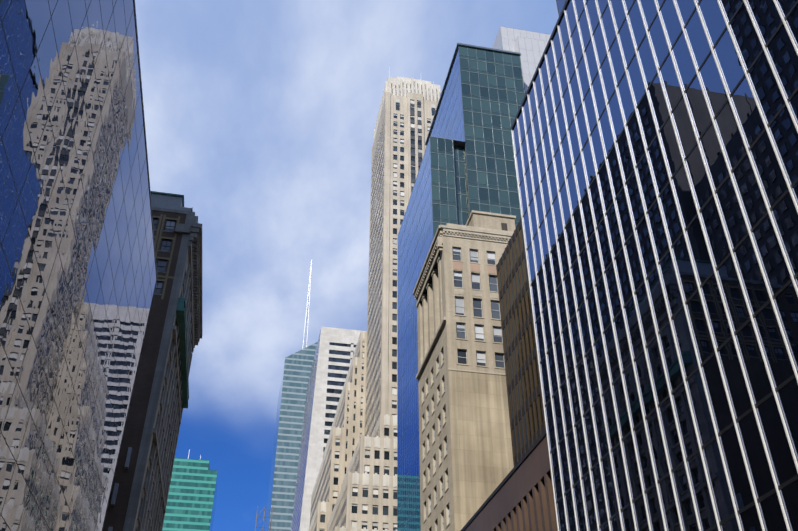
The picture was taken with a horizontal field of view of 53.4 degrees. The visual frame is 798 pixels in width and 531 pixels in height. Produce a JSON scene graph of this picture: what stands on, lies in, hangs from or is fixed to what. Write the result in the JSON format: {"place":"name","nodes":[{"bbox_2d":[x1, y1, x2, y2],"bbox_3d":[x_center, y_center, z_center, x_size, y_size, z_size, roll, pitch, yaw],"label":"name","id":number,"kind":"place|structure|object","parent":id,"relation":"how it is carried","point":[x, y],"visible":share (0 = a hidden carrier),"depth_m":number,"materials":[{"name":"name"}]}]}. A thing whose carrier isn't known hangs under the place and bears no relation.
{"place":"outdoors","nodes":[
{"label":"outdoors","id":0,"kind":"place"},
{"bbox_2d":[162,450,217,530],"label":"teal glass block","id":1,"kind":"structure","parent":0,"point":[191,500],"depth_m":463.36,"materials":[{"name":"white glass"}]},
{"bbox_2d":[265,259,317,530],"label":"skyscraper","id":2,"kind":"structure","parent":0,"point":[297,367],"depth_m":532.00,"materials":[{"name":"teal glass"}]},
{"bbox_2d":[291,327,366,530],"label":"skyscraper","id":3,"kind":"structure","parent":0,"point":[334,352],"depth_m":344.61,"materials":[{"name":"white stone"}]},
{"bbox_2d":[135,0,558,530],"label":"sky","id":4,"kind":"structure","parent":0,"point":[262,114],"materials":[{"name":"blue"}]},
{"bbox_2d":[413,210,515,530],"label":"beige building","id":5,"kind":"structure","parent":0,"point":[466,456],"depth_m":102.99,"materials":[{"name":"stone"}]},
{"bbox_2d":[397,26,550,530],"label":"glass tower","id":6,"kind":"structure","parent":0,"point":[467,166],"depth_m":150.43,"materials":[{"name":"teal glass"}]},
{"bbox_2d":[511,0,797,530],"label":"fin tower","id":7,"kind":"structure","parent":0,"point":[655,145],"depth_m":47.84,"materials":[{"name":"black glass"}]},
{"bbox_3d":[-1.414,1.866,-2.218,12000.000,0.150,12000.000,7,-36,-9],"label":"street ground","id":8,"kind":"structure","parent":0,"visible":0},
{"bbox_2d":[0,0,156,530],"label":"skyscraper","id":9,"kind":"structure","parent":8,"relation":"on","point":[78,272],"depth_m":42.46,"materials":[{"name":"blue glass"}]},
{"bbox_2d":[103,191,201,530],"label":"dark cornice building","id":10,"kind":"structure","parent":8,"relation":"on","point":[146,458],"depth_m":96.65,"materials":[{"name":"stone"}]},
{"bbox_2d":[255,506,272,530],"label":"roof sign gantry","id":11,"kind":"object","parent":8,"relation":"on","point":[263,519],"visible":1,"depth_m":375.72,"materials":[{"name":"metal"}]},
{"bbox_2d":[308,67,440,530],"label":"skyscraper","id":12,"kind":"structure","parent":8,"relation":"on","point":[355,487],"depth_m":225.16,"materials":[{"name":"stone"}]},
{"bbox_2d":[460,218,558,530],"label":"building","id":13,"kind":"structure","parent":8,"relation":"on","point":[520,497],"depth_m":71.87,"materials":[{"name":"brown stone"}]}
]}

